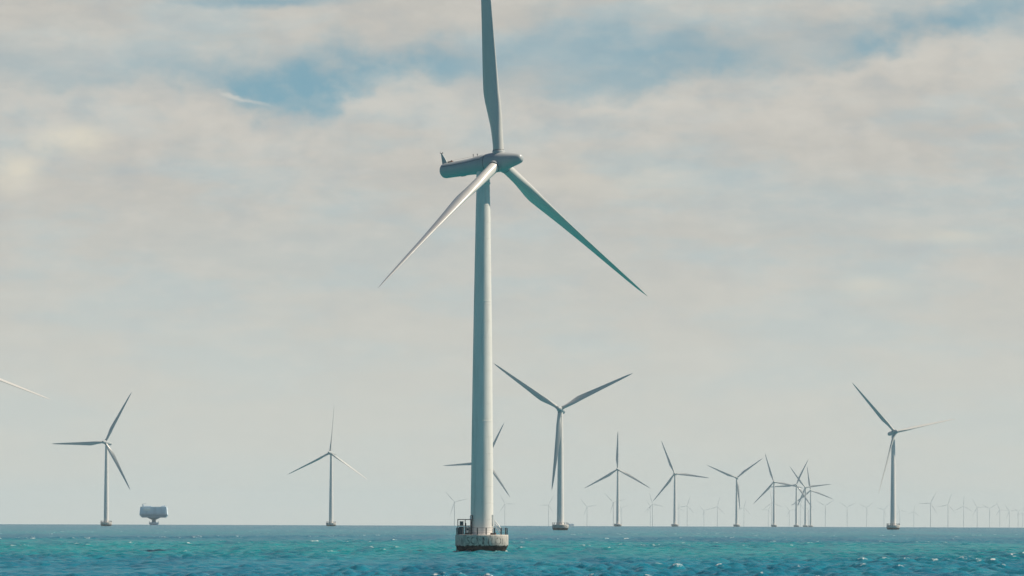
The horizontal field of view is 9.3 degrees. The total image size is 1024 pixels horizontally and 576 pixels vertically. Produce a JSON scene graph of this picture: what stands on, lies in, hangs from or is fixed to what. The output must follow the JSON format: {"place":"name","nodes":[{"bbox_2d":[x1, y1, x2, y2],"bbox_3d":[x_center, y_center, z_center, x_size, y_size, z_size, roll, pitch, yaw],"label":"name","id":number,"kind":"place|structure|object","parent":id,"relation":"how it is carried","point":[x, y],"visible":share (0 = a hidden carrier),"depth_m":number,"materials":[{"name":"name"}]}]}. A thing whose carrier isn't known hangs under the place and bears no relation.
{"place":"outdoors","nodes":[
{"label":"outdoors","id":0,"kind":"place"},
{"bbox_2d":[0,524,1023,575],"bbox_3d":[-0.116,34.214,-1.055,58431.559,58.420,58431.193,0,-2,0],"label":"sea","id":1,"kind":"structure","parent":0,"point":[191,550],"depth_m":1088.96,"materials":[{"name":"liquid"}]},
{"bbox_2d":[0,378,50,399],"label":"wind turbine","id":2,"kind":"object","parent":1,"relation":"in","point":[7,382],"visible":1,"depth_m":2464.72,"materials":[{"name":"metal"}]},
{"bbox_2d":[53,392,131,525],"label":"wind turbine","id":3,"kind":"object","parent":1,"relation":"in","point":[106,522],"visible":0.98,"depth_m":5121.67,"materials":[{"name":"metal"}]},
{"bbox_2d":[139,503,167,524],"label":"offshore substation","id":4,"kind":"object","parent":1,"relation":"in","point":[153,514],"visible":0.95,"depth_m":6685.85,"materials":[{"name":"metal"}]},
{"bbox_2d":[287,413,364,525],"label":"wind turbine","id":5,"kind":"object","parent":1,"relation":"in","point":[330,522],"visible":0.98,"depth_m":5856.63,"materials":[{"name":"metal"}]},
{"bbox_2d":[449,496,464,525],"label":"wind turbine","id":6,"kind":"object","parent":1,"relation":"in","point":[454,509],"visible":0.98,"depth_m":15098.09,"materials":[{"name":"paint"}]},
{"bbox_2d":[443,424,509,496],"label":"wind turbine","id":7,"kind":"object","parent":1,"relation":"in","point":[494,472],"visible":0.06,"depth_m":6674.52,"materials":[{"name":"metal"}]},
{"bbox_2d":[378,0,646,551],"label":"wind turbine","id":8,"kind":"object","parent":1,"relation":"in","point":[480,534],"visible":1,"depth_m":1099.22,"materials":[{"name":"metal"}]},
{"bbox_2d":[495,364,632,529],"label":"wind turbine","id":9,"kind":"object","parent":1,"relation":"in","point":[560,522],"visible":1,"depth_m":3547.78,"materials":[{"name":"metal"}]},
{"bbox_2d":[607,496,624,525],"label":"wind turbine","id":10,"kind":"object","parent":1,"relation":"in","point":[613,509],"visible":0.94,"depth_m":16910.17,"materials":[{"name":"paint"}]},
{"bbox_2d":[585,434,647,525],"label":"wind turbine","id":11,"kind":"object","parent":1,"relation":"in","point":[617,496],"visible":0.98,"depth_m":7526.81,"materials":[{"name":"metal"}]},
{"bbox_2d":[649,493,659,525],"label":"wind turbine","id":12,"kind":"object","parent":1,"relation":"in","point":[652,511],"visible":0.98,"depth_m":18380.36,"materials":[{"name":"paint"}]},
{"bbox_2d":[653,443,707,525],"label":"wind turbine","id":13,"kind":"object","parent":1,"relation":"in","point":[674,507],"visible":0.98,"depth_m":8121.99,"materials":[{"name":"metal"}]},
{"bbox_2d":[709,458,762,526],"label":"wind turbine","id":14,"kind":"object","parent":1,"relation":"in","point":[736,524],"visible":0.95,"depth_m":8809.09,"materials":[{"name":"metal"}]},
{"bbox_2d":[754,454,800,526],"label":"wind turbine","id":15,"kind":"object","parent":1,"relation":"in","point":[766,490],"visible":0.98,"depth_m":9572.55,"materials":[{"name":"metal"}]},
{"bbox_2d":[772,461,810,526],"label":"wind turbine","id":16,"kind":"object","parent":1,"relation":"in","point":[796,515],"visible":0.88,"depth_m":10217.89,"materials":[{"name":"metal"}]},
{"bbox_2d":[790,497,803,526],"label":"wind turbine","id":17,"kind":"object","parent":1,"relation":"in","point":[800,512],"visible":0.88,"depth_m":21137.67,"materials":[{"name":"paint"}]},
{"bbox_2d":[790,467,829,526],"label":"wind turbine","id":18,"kind":"object","parent":1,"relation":"in","point":[805,514],"visible":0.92,"depth_m":10884.99,"materials":[{"name":"metal"}]},
{"bbox_2d":[791,468,831,526],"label":"wind turbine","id":19,"kind":"object","parent":1,"relation":"in","point":[810,525],"visible":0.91,"depth_m":11718.70,"materials":[{"name":"metal"}]},
{"bbox_2d":[853,384,952,529],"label":"wind turbine","id":20,"kind":"object","parent":1,"relation":"in","point":[893,525],"visible":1,"depth_m":4401.88,"materials":[{"name":"metal"}]},
{"bbox_2d":[917,495,934,526],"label":"wind turbine","id":21,"kind":"object","parent":1,"relation":"in","point":[930,509],"visible":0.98,"depth_m":16910.55,"materials":[{"name":"paint"}]},
{"bbox_2d":[0,0,1023,527],"label":"sky","id":22,"kind":"structure","parent":0,"point":[206,206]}
]}

